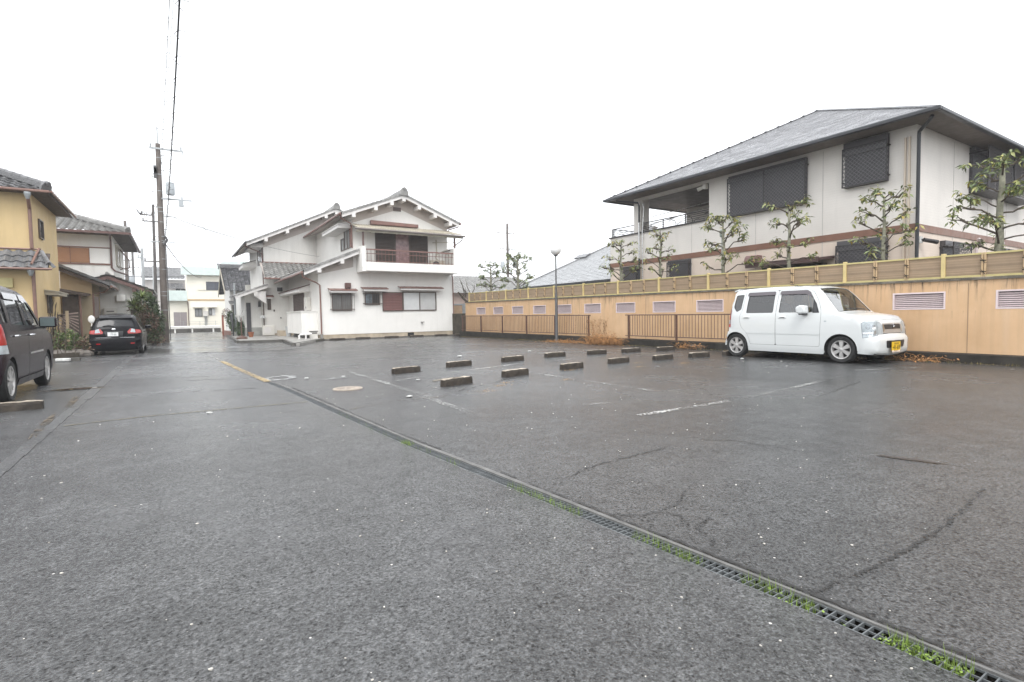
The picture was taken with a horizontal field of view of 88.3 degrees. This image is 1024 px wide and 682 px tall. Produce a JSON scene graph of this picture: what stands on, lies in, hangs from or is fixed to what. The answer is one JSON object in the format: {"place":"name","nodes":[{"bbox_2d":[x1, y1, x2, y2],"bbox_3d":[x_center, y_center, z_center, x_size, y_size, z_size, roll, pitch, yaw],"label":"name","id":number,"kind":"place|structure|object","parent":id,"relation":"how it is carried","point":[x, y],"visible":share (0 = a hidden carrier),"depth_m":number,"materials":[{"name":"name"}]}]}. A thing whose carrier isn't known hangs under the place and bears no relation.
{"place":"outdoors","nodes":[
{"label":"outdoors","id":0,"kind":"place"},
{"bbox_2d":[123,221,134,282],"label":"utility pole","id":1,"kind":"object","parent":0,"point":[131,279],"visible":0.33,"depth_m":64.36,"materials":[{"name":"concrete"}]},
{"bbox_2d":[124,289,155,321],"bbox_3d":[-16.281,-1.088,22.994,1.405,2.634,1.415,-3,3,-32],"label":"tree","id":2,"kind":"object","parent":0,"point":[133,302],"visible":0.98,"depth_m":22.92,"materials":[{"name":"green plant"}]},
{"bbox_2d":[141,266,185,310],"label":"grey house","id":3,"kind":"structure","parent":0,"point":[179,285],"depth_m":62.71,"materials":[{"name":"tile"}]},
{"bbox_2d":[167,261,244,330],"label":"cream house","id":4,"kind":"structure","parent":0,"point":[198,299],"depth_m":49.76,"materials":[{"name":"paint"}]},
{"bbox_2d":[174,312,180,325],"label":"door","id":5,"kind":"structure","parent":4,"relation":"in","point":[176,314],"depth_m":49.24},
{"bbox_2d":[180,312,186,325],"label":"door","id":6,"kind":"structure","parent":4,"relation":"in","point":[183,315],"depth_m":49.51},
{"bbox_2d":[206,282,218,289],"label":"window","id":7,"kind":"structure","parent":4,"relation":"in","point":[209,285],"depth_m":50.36,"materials":[{"name":"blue glass"}]},
{"bbox_2d":[136,332,299,354],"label":"wet road","id":8,"kind":"structure","parent":0,"point":[192,342],"depth_m":22.07,"materials":[{"name":"asphalt"}]},
{"bbox_2d":[149,127,191,342],"bbox_3d":[-16.735,-5.169,25.980,1.841,10.501,0.475,-2,3,-24],"label":"utility pole","id":9,"kind":"object","parent":8,"relation":"on","point":[164,294],"visible":0.92,"depth_m":25.80,"materials":[{"name":"concrete"}]},
{"bbox_2d":[161,0,173,164],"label":"telephone cable","id":10,"kind":"object","parent":9,"relation":"attached to","point":[165,76],"visible":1,"depth_m":14.96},
{"bbox_2d":[163,0,173,143],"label":"power line","id":11,"kind":"object","parent":9,"relation":"attached to","point":[168,68],"visible":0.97,"depth_m":15.39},
{"bbox_2d":[164,0,189,240],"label":"telephone cable","id":12,"kind":"object","parent":9,"relation":"attached to","point":[176,56],"visible":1,"depth_m":9.36,"materials":[{"name":"rubber"}]},
{"bbox_2d":[169,328,220,332],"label":"wall","id":13,"kind":"structure","parent":8,"relation":"on","point":[198,330],"depth_m":49.51,"materials":[{"name":"concrete"}]},
{"bbox_2d":[171,325,219,332],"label":"guard rail","id":14,"kind":"object","parent":8,"relation":"on","point":[192,327],"visible":0.96,"depth_m":48.73,"materials":[{"name":"metal"}]},
{"bbox_2d":[217,263,249,329],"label":"tiled house","id":15,"kind":"structure","parent":0,"point":[230,275],"depth_m":40.16,"materials":[{"name":"tile"}]},
{"bbox_2d":[454,304,464,313],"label":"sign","id":16,"kind":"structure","parent":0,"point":[459,308],"depth_m":30.47,"materials":[{"name":"beige"}]},
{"bbox_2d":[0,353,971,681],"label":"road","id":17,"kind":"structure","parent":0,"point":[292,575],"depth_m":2.16,"materials":[{"name":"asphalt"}]},
{"bbox_2d":[64,401,306,425],"bbox_3d":[-3.595,0.812,6.051,2.363,0.001,0.142,-3,3,-32],"label":"road joint","id":18,"kind":"object","parent":17,"relation":"on","point":[184,412],"visible":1,"depth_m":6.01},
{"bbox_2d":[220,361,269,381],"bbox_3d":[-5.794,0.599,11.219,0.128,0.001,5.709,-3,3,-36],"label":"painted line","id":19,"kind":"object","parent":17,"relation":"on","point":[259,377],"visible":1,"depth_m":10.47,"materials":[{"name":"yellow paint"}]},
{"bbox_2d":[453,275,523,303],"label":"house","id":20,"kind":"structure","parent":0,"point":[469,280],"depth_m":49.37,"materials":[{"name":"paint"}]},
{"bbox_2d":[0,331,1023,681],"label":"ground","id":21,"kind":"structure","parent":0,"point":[738,473],"depth_m":4.23,"materials":[{"name":"asphalt"}]},
{"bbox_2d":[0,400,43,411],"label":"wheel stop","id":22,"kind":"object","parent":21,"relation":"on","point":[21,405],"visible":1,"depth_m":6.40,"materials":[{"name":"concrete"}]},
{"bbox_2d":[0,286,57,402],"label":"maroon van","id":23,"kind":"object","parent":21,"relation":"on","point":[26,347],"visible":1,"depth_m":7.85,"materials":[{"name":"paint"}]},
{"bbox_2d":[0,168,118,345],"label":"yellow house","id":24,"kind":"structure","parent":21,"relation":"on","point":[31,209],"depth_m":17.28,"materials":[{"name":"paint"}]},
{"bbox_2d":[38,219,44,239],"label":"window","id":25,"kind":"structure","parent":24,"relation":"in","point":[40,223],"depth_m":18.12,"materials":[{"name":"grey glass"}]},
{"bbox_2d":[46,295,51,312],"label":"window","id":26,"kind":"structure","parent":24,"relation":"in","point":[49,298],"depth_m":18.86,"materials":[{"name":"brown glass"}]},
{"bbox_2d":[92,296,99,318],"bbox_3d":[-17.510,-0.795,22.208,0.220,2.150,0.300,-3,3,-32],"label":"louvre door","id":27,"kind":"structure","parent":24,"relation":"in","point":[96,299],"depth_m":22.09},
{"bbox_2d":[0,356,134,475],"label":"gutter strip","id":28,"kind":"object","parent":21,"relation":"on","point":[13,459],"visible":1,"depth_m":5.39,"materials":[{"name":"concrete"}]},
{"bbox_2d":[47,300,94,357],"bbox_3d":[-15.116,-0.472,18.157,1.745,1.946,7.122,-3,3,-32],"label":"rock planter","id":29,"kind":"object","parent":21,"relation":"on","point":[73,349],"visible":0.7,"depth_m":16.48,"materials":[{"name":"soil"}]},
{"bbox_2d":[57,311,80,345],"bbox_3d":[-15.546,-0.365,18.517,0.620,1.380,0.140,-3,3,-32],"label":"trellis","id":30,"kind":"object","parent":29,"relation":"on","point":[66,317],"visible":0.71,"depth_m":18.48,"materials":[{"name":"brown wood"}]},
{"bbox_2d":[56,213,156,314],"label":"boarded house","id":31,"kind":"structure","parent":21,"relation":"on","point":[92,249],"depth_m":24.36,"materials":[{"name":"white paint"}]},
{"bbox_2d":[57,247,88,262],"bbox_3d":[-20.002,-3.896,23.864,1.360,0.670,0.036,-3,3,-32],"label":"boarded window","id":32,"kind":"structure","parent":31,"relation":"in","point":[78,255],"depth_m":23.92,"materials":[{"name":"wood"}]},
{"bbox_2d":[115,245,120,267],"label":"window","id":33,"kind":"structure","parent":31,"relation":"in","point":[117,251],"depth_m":26.58,"materials":[{"name":"grey glass"}]},
{"bbox_2d":[89,313,150,354],"bbox_3d":[-13.796,-0.287,18.586,1.747,1.357,3.928,-3,3,-32],"label":"black wagon","id":34,"kind":"object","parent":21,"relation":"on","point":[116,332],"visible":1,"depth_m":17.09,"materials":[{"name":"paint"}]},
{"bbox_2d":[137,248,144,286],"bbox_3d":[-22.928,-2.935,32.723,0.345,5.600,0.220,-3,3,-32],"label":"utility pole","id":35,"kind":"object","parent":21,"relation":"on","point":[141,257],"visible":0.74,"depth_m":32.64,"materials":[{"name":"concrete"}]},
{"bbox_2d":[126,289,168,344],"bbox_3d":[-16.601,-1.081,23.944,1.646,2.668,3.141,-3,3,-32],"label":"garden shrub","id":36,"kind":"object","parent":21,"relation":"on","point":[153,317],"visible":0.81,"depth_m":23.78,"materials":[{"name":"green plant"}]},
{"bbox_2d":[136,192,158,303],"bbox_3d":[-23.617,-5.015,34.585,1.394,9.602,0.230,-3,3,-32],"label":"utility pole","id":37,"kind":"object","parent":21,"relation":"on","point":[152,214],"visible":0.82,"depth_m":34.56,"materials":[{"name":"concrete"}]},
{"bbox_2d":[222,308,244,335],"bbox_3d":[-18.431,-1.280,34.827,0.850,1.939,7.324,-3,3,-35],"label":"brick planter","id":38,"kind":"object","parent":21,"relation":"on","point":[230,323],"visible":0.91,"depth_m":33.51,"materials":[{"name":"concrete"}]},
{"bbox_2d":[233,283,236,327],"bbox_3d":[-17.522,-1.957,33.373,0.137,3.400,0.114,-3,3,-32],"label":"grey post","id":39,"kind":"object","parent":21,"relation":"on","point":[234,292],"visible":0.7,"depth_m":33.32,"materials":[{"name":"metal"}]},
{"bbox_2d":[232,336,278,340],"bbox_3d":[-15.588,-0.207,30.870,1.980,0.080,15.200,-3,3,-32],"label":"paved step","id":40,"kind":"object","parent":21,"relation":"on","point":[258,338],"visible":0.36,"depth_m":27.55,"materials":[{"name":"concrete"}]},
{"bbox_2d":[226,334,323,345],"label":"kerb","id":41,"kind":"structure","parent":21,"relation":"on","point":[260,341],"depth_m":24.40,"materials":[{"name":"concrete"}]},
{"bbox_2d":[229,202,342,335],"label":"house","id":42,"kind":"structure","parent":21,"relation":"on","point":[260,302],"depth_m":32.31,"materials":[{"name":"white paint"}]},
{"bbox_2d":[246,303,251,335],"bbox_3d":[-15.950,-1.291,31.975,0.240,2.050,0.040,-3,3,-32],"label":"entrance door","id":43,"kind":"structure","parent":42,"relation":"in","point":[248,305],"depth_m":31.95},
{"bbox_2d":[263,335,320,345],"bbox_3d":[-11.168,-0.095,26.751,2.050,0.100,12.900,-3,3,-32],"label":"paved step","id":44,"kind":"object","parent":21,"relation":"on","point":[292,338],"visible":0.56,"depth_m":24.95,"materials":[{"name":"concrete"}]},
{"bbox_2d":[262,325,274,335],"bbox_3d":[-14.484,-0.621,31.370,0.650,0.620,0.317,-3,3,-32],"label":"ac unit","id":45,"kind":"object","parent":44,"relation":"on","point":[268,329],"visible":1,"depth_m":31.23,"materials":[{"name":"white metal"}]},
{"bbox_2d":[333,386,362,390],"bbox_3d":[-2.449,0.706,7.862,0.430,0.019,0.430,-3,3,-32],"label":"manhole cover","id":46,"kind":"object","parent":21,"relation":"on","point":[347,388],"visible":1,"depth_m":7.79,"materials":[{"name":"metal"}]},
{"bbox_2d":[274,187,465,338],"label":"white house","id":47,"kind":"structure","parent":21,"relation":"on","point":[373,272],"depth_m":27.67,"materials":[{"name":"paint"}]},
{"bbox_2d":[304,297,310,310],"bbox_3d":[-10.690,-1.395,27.601,0.240,1.800,0.600,-3,3,-32],"label":"water heater","id":48,"kind":"object","parent":47,"relation":"attached to","point":[307,303],"visible":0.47,"depth_m":27.35,"materials":[{"name":"white metal"}]},
{"bbox_2d":[330,293,354,310],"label":"window","id":49,"kind":"structure","parent":47,"relation":"in","point":[340,302],"depth_m":26.47,"materials":[{"name":"grey glass"}]},
{"bbox_2d":[344,230,349,249],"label":"window","id":50,"kind":"structure","parent":47,"relation":"in","point":[346,234],"depth_m":27.50,"materials":[{"name":"grey glass"}]},
{"bbox_2d":[363,292,382,304],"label":"window","id":51,"kind":"structure","parent":47,"relation":"in","point":[371,298],"depth_m":27.29,"materials":[{"name":"grey glass"}]},
{"bbox_2d":[395,234,409,262],"bbox_3d":[-5.838,-4.876,28.102,0.810,1.660,0.050,-3,3,-32],"label":"balcony door","id":52,"kind":"structure","parent":47,"relation":"in","point":[402,242],"depth_m":28.10,"materials":[{"name":"brown glass"}]},
{"bbox_2d":[402,292,436,310],"bbox_3d":[-5.024,-2.166,28.722,1.950,1.020,0.050,-3,3,-32],"label":"window","id":53,"kind":"structure","parent":47,"relation":"in","point":[412,301],"depth_m":28.71,"materials":[{"name":"white glass"}]},
{"bbox_2d":[430,240,444,264],"bbox_3d":[-4.167,-4.672,28.875,0.800,1.801,0.595,-3,3,-32],"label":"ac unit","id":54,"kind":"object","parent":47,"relation":"on","point":[439,262],"visible":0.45,"depth_m":28.71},
{"bbox_2d":[299,390,441,448],"bbox_3d":[-1.980,0.785,6.122,0.077,0.001,4.807,-3,3,-35],"label":"drain edge crack","id":55,"kind":"object","parent":21,"relation":"on","point":[425,443],"visible":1,"depth_m":5.12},
{"bbox_2d":[324,334,453,340],"bbox_3d":[-6.204,-0.197,27.657,7.400,0.050,0.700,-3,3,-32],"label":"foundation apron","id":56,"kind":"object","parent":21,"relation":"on","point":[384,337],"depth_m":27.12,"materials":[{"name":"concrete"}]},
{"bbox_2d":[391,366,420,373],"bbox_3d":[-2.011,0.545,10.033,0.129,0.116,0.595,1,4,41],"label":"wheel stop","id":57,"kind":"object","parent":21,"relation":"on","point":[402,370],"visible":1,"depth_m":9.96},
{"bbox_2d":[440,376,472,386],"bbox_3d":[-0.852,0.617,8.141,0.130,0.116,0.577,1,4,40],"label":"wheel stop","id":58,"kind":"object","parent":21,"relation":"on","point":[452,381],"visible":1,"depth_m":8.05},
{"bbox_2d":[446,360,471,367],"bbox_3d":[-1.122,0.476,11.167,0.129,0.116,0.619,2,4,45],"label":"wheel stop","id":59,"kind":"object","parent":21,"relation":"on","point":[458,363],"visible":1,"depth_m":11.09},
{"bbox_2d":[452,313,465,333],"bbox_3d":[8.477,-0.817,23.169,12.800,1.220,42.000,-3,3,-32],"label":"gate","id":60,"kind":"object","parent":21,"relation":"on","point":[457,322],"depth_m":29.22,"materials":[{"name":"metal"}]},
{"bbox_2d":[476,261,506,290],"bbox_3d":[-1.113,-2.903,27.969,1.674,2.868,1.983,0,3,20],"label":"pruned tree","id":61,"kind":"object","parent":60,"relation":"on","point":[492,272],"visible":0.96,"depth_m":27.96,"materials":[{"name":"green plant"}]},
{"bbox_2d":[501,252,534,288],"bbox_3d":[0.235,-2.882,25.748,1.924,2.978,1.916,0,3,24],"label":"pruned tree","id":62,"kind":"object","parent":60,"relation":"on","point":[516,265],"visible":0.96,"depth_m":25.75,"materials":[{"name":"green plant"}]},
{"bbox_2d":[513,225,656,289],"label":"grey roof house","id":63,"kind":"structure","parent":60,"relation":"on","point":[582,268],"depth_m":31.80,"materials":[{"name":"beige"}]},
{"bbox_2d":[599,238,644,280],"bbox_3d":[4.098,-2.508,19.761,1.775,2.677,1.464,0,3,15],"label":"pruned tree","id":64,"kind":"object","parent":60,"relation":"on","point":[621,265],"visible":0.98,"depth_m":19.79,"materials":[{"name":"green plant"}]},
{"bbox_2d":[642,229,678,277],"bbox_3d":[5.080,-2.478,18.288,1.278,2.728,1.344,-3,3,-32],"label":"pruned tree","id":65,"kind":"object","parent":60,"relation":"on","point":[660,240],"visible":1,"depth_m":18.15,"materials":[{"name":"green plant"}]},
{"bbox_2d":[699,213,758,289],"bbox_3d":[6.575,-2.467,16.052,1.544,2.869,1.411,-1,3,6],"label":"pruned tree","id":66,"kind":"object","parent":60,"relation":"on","point":[718,220],"visible":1,"depth_m":16.02,"materials":[{"name":"green plant"}]},
{"bbox_2d":[756,194,817,268],"bbox_3d":[7.632,-2.438,14.418,1.276,2.933,1.499,-3,3,-32],"label":"pruned tree","id":67,"kind":"object","parent":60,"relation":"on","point":[799,221],"visible":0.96,"depth_m":14.36,"materials":[{"name":"green plant"}]},
{"bbox_2d":[848,184,924,260],"bbox_3d":[8.774,-2.339,12.426,1.295,2.893,1.433,0,3,19],"label":"pruned tree","id":68,"kind":"object","parent":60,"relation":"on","point":[884,232],"visible":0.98,"depth_m":12.44,"materials":[{"name":"green plant"}]},
{"bbox_2d":[944,149,1023,291],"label":"pruned tree","id":69,"kind":"object","parent":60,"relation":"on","point":[998,223],"visible":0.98,"depth_m":10.69,"materials":[{"name":"green plant"}]},
{"bbox_2d":[23,362,912,681],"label":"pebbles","id":70,"kind":"object","parent":21,"relation":"on","point":[487,512],"visible":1,"depth_m":2.35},
{"bbox_2d":[497,217,516,276],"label":"utility pole","id":71,"kind":"object","parent":21,"relation":"on","point":[502,263],"visible":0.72,"depth_m":70.19,"materials":[{"name":"concrete"}]},
{"bbox_2d":[501,355,523,361],"bbox_3d":[0.015,0.405,12.245,0.617,0.116,0.129,-3,4,-42],"label":"wheel stop","id":72,"kind":"object","parent":21,"relation":"on","point":[511,358],"visible":1,"depth_m":12.16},
{"bbox_2d":[501,368,528,376],"bbox_3d":[0.058,0.548,9.241,0.129,0.116,0.573,2,4,45],"label":"wheel stop","id":73,"kind":"object","parent":21,"relation":"on","point":[514,372],"visible":1,"depth_m":9.16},
{"bbox_2d":[544,352,565,357],"bbox_3d":[1.085,0.337,13.280,0.620,0.116,0.129,-3,3,-37],"label":"wheel stop","id":74,"kind":"object","parent":21,"relation":"on","point":[553,354],"visible":0.98,"depth_m":13.21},
{"bbox_2d":[550,244,560,341],"bbox_3d":[1.716,-1.857,20.482,0.430,3.785,0.430,-3,3,-32],"label":"street lamp","id":75,"kind":"object","parent":21,"relation":"on","point":[555,250],"visible":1,"depth_m":20.44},
{"bbox_2d":[535,338,592,343],"bbox_3d":[2.045,-0.002,19.618,0.890,0.187,3.351,-3,3,-32],"label":"dead creeper","id":76,"kind":"object","parent":21,"relation":"on","point":[570,341],"visible":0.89,"depth_m":19.69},
{"bbox_2d":[560,362,583,369],"bbox_3d":[1.164,0.480,10.275,0.572,0.116,0.129,-3,4,-42],"label":"wheel stop","id":77,"kind":"object","parent":21,"relation":"on","point":[571,365],"visible":1,"depth_m":10.19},
{"bbox_2d":[587,349,606,354],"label":"wheel stop","id":78,"kind":"object","parent":21,"relation":"on","point":[594,352],"visible":0.99,"depth_m":13.81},
{"bbox_2d":[578,331,631,345],"bbox_3d":[3.163,-0.135,18.016,1.007,0.540,2.591,-3,3,-32],"label":"dry bush","id":79,"kind":"object","parent":21,"relation":"on","point":[598,340],"visible":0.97,"depth_m":17.93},
{"bbox_2d":[607,357,628,363],"bbox_3d":[2.287,0.410,11.320,0.578,0.116,0.129,-3,3,-38],"label":"wheel stop","id":80,"kind":"object","parent":21,"relation":"on","point":[615,360],"visible":1,"depth_m":11.23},
{"bbox_2d":[621,348,640,352],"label":"wheel stop","id":81,"kind":"object","parent":21,"relation":"on","point":[625,350],"visible":0.98,"depth_m":14.31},
{"bbox_2d":[271,382,1002,681],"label":"drain trough","id":82,"kind":"object","parent":21,"relation":"in","point":[977,673],"visible":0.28,"depth_m":1.79,"materials":[{"name":"concrete"}]},
{"bbox_2d":[269,382,1010,681],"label":"drain grating","id":83,"kind":"object","parent":82,"relation":"on","point":[609,524],"visible":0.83,"depth_m":2.26,"materials":[{"name":"metal"}]},
{"bbox_2d":[349,416,975,680],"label":"grass","id":84,"kind":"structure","parent":82,"relation":"on","point":[948,667],"depth_m":1.67,"materials":[{"name":"plant"}]},
{"bbox_2d":[275,383,1022,681],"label":"drain kerb","id":85,"kind":"structure","parent":21,"relation":"on","point":[952,655],"depth_m":2.30,"materials":[{"name":"concrete"}]},
{"bbox_2d":[652,354,672,359],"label":"wheel stop","id":86,"kind":"object","parent":21,"relation":"on","point":[663,357],"visible":1,"depth_m":11.85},
{"bbox_2d":[656,346,674,350],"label":"wheel stop","id":87,"kind":"object","parent":21,"relation":"on","point":[668,348],"visible":0.98,"depth_m":14.68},
{"bbox_2d":[667,341,708,348],"bbox_3d":[5.021,0.111,15.248,0.544,0.253,1.527,-3,3,-32],"label":"dry weed clump","id":88,"kind":"object","parent":21,"relation":"on","point":[693,347],"visible":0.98,"depth_m":15.22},
{"bbox_2d":[688,352,709,357],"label":"wheel stop","id":89,"kind":"object","parent":21,"relation":"on","point":[698,354],"visible":1,"depth_m":12.39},
{"bbox_2d":[459,275,1023,365],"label":"boundary wall","id":90,"kind":"structure","parent":21,"relation":"on","point":[975,320],"depth_m":11.75,"materials":[{"name":"orange paint"}]},
{"bbox_2d":[461,314,590,335],"bbox_3d":[0.084,-0.745,23.470,0.050,0.889,10.280,-3,3,-32],"label":"railing","id":91,"kind":"object","parent":90,"relation":"on","point":[482,325],"visible":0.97,"depth_m":22.25,"materials":[{"name":"metal"}]},
{"bbox_2d":[496,316,607,336],"bbox_3d":[1.345,-0.602,21.742,0.343,0.853,7.305,-3,3,-32],"label":"dead vine","id":92,"kind":"object","parent":90,"relation":"attached to","point":[585,328],"visible":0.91,"depth_m":19.15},
{"bbox_2d":[625,314,729,340],"bbox_3d":[5.395,-0.372,15.141,0.050,0.841,5.950,-3,3,-32],"label":"railing","id":93,"kind":"object","parent":90,"relation":"on","point":[676,337],"visible":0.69,"depth_m":15.89,"materials":[{"name":"metal"}]},
{"bbox_2d":[468,249,1023,301],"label":"screen fence","id":94,"kind":"object","parent":90,"relation":"on","point":[989,264],"visible":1,"depth_m":12.84,"materials":[{"name":"yellow wood"}]},
{"bbox_2d":[465,336,1018,365],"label":"wall foot weeds","id":95,"kind":"object","parent":21,"relation":"on","point":[786,353],"depth_m":12.54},
{"bbox_2d":[480,337,1020,366],"bbox_3d":[3.694,0.139,17.546,0.275,0.001,23.600,-3,3,-32],"label":"silt band","id":96,"kind":"object","parent":21,"relation":"on","point":[823,355],"visible":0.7,"depth_m":10.96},
{"bbox_2d":[501,471,1023,677],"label":"drain edge crack","id":97,"kind":"object","parent":21,"relation":"on","point":[871,617],"visible":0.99,"depth_m":1.91,"materials":[{"name":"concrete"}]},
{"bbox_2d":[603,104,1023,287],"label":"house","id":98,"kind":"structure","parent":21,"relation":"on","point":[834,164],"depth_m":15.05,"materials":[{"name":"paint"}]},
{"bbox_2d":[622,265,637,280],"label":"barred window","id":99,"kind":"structure","parent":98,"relation":"in","point":[634,275],"depth_m":21.07,"materials":[{"name":"grey metal"}]},
{"bbox_2d":[666,259,691,276],"bbox_3d":[6.036,-2.386,19.075,0.189,1.090,1.000,-3,3,-32],"label":"barred window","id":100,"kind":"structure","parent":98,"relation":"in","point":[684,267],"depth_m":19.01,"materials":[{"name":"grey metal"}]},
{"bbox_2d":[727,157,808,217],"bbox_3d":[7.765,-4.655,16.184,0.189,1.300,2.550,-3,3,-32],"label":"barred window","id":101,"kind":"structure","parent":98,"relation":"in","point":[780,184],"depth_m":16.08,"materials":[{"name":"grey metal"}]},
{"bbox_2d":[835,236,889,263],"bbox_3d":[9.270,-2.177,14.002,0.189,1.050,1.240,-3,3,-32],"label":"barred window","id":102,"kind":"structure","parent":98,"relation":"in","point":[849,253],"depth_m":14.04,"materials":[{"name":"grey metal"}]},
{"bbox_2d":[841,132,890,188],"bbox_3d":[9.262,-4.702,13.826,0.189,1.190,1.090,-3,3,-32],"label":"barred window","id":103,"kind":"structure","parent":98,"relation":"in","point":[866,160],"depth_m":13.79,"materials":[{"name":"grey metal"}]},
{"bbox_2d":[919,236,938,243],"bbox_3d":[10.293,-2.494,13.090,0.510,0.204,0.157,-1,3,3],"label":"security camera","id":104,"kind":"object","parent":98,"relation":"attached to","point":[928,240],"visible":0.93,"depth_m":13.03,"materials":[{"name":"white paint"}]},
{"bbox_2d":[939,240,971,277],"bbox_3d":[11.830,-2.174,14.061,1.260,0.950,0.319,-3,3,-32],"label":"barred window","id":105,"kind":"structure","parent":98,"relation":"in","point":[946,247],"depth_m":13.85,"materials":[{"name":"grey metal"}]},
{"bbox_2d":[968,145,1012,199],"bbox_3d":[13.696,-4.808,15.081,1.910,1.250,0.439,-3,3,-32],"label":"barred window","id":106,"kind":"structure","parent":98,"relation":"in","point":[976,154],"depth_m":14.82,"materials":[{"name":"grey metal"}]},
{"bbox_2d":[996,158,1023,205],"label":"barred window","id":107,"kind":"structure","parent":98,"relation":"in","point":[1017,170],"depth_m":15.95,"materials":[{"name":"grey metal"}]},
{"bbox_2d":[725,284,907,362],"bbox_3d":[6.587,-0.436,11.619,1.860,1.633,3.437,-3,3,-30],"label":"white car","id":108,"kind":"object","parent":21,"relation":"on","point":[774,319],"visible":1,"depth_m":11.08,"materials":[{"name":"paint"}]},
{"bbox_2d":[810,488,984,594],"bbox_3d":[1.933,0.895,2.467,1.973,0.001,0.091,-3,3,-34],"label":"ground crack","id":109,"kind":"object","parent":21,"relation":"on","point":[904,550],"visible":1,"depth_m":2.27,"materials":[{"name":"asphalt"}]},
{"bbox_2d":[874,454,946,463],"bbox_3d":[2.774,0.822,3.667,0.448,0.001,0.064,1,4,38],"label":"dark patch","id":110,"kind":"object","parent":21,"relation":"on","point":[909,459],"visible":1,"depth_m":3.67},
{"bbox_2d":[879,353,958,363],"bbox_3d":[7.980,0.322,10.535,0.601,0.199,1.433,-3,3,-32],"label":"dry grass clump","id":111,"kind":"object","parent":21,"relation":"on","point":[922,360],"visible":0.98,"depth_m":10.45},
{"bbox_2d":[0,0,1023,289],"label":"sky","id":112,"kind":"structure","parent":0,"point":[535,114],"materials":[{"name":"white"}]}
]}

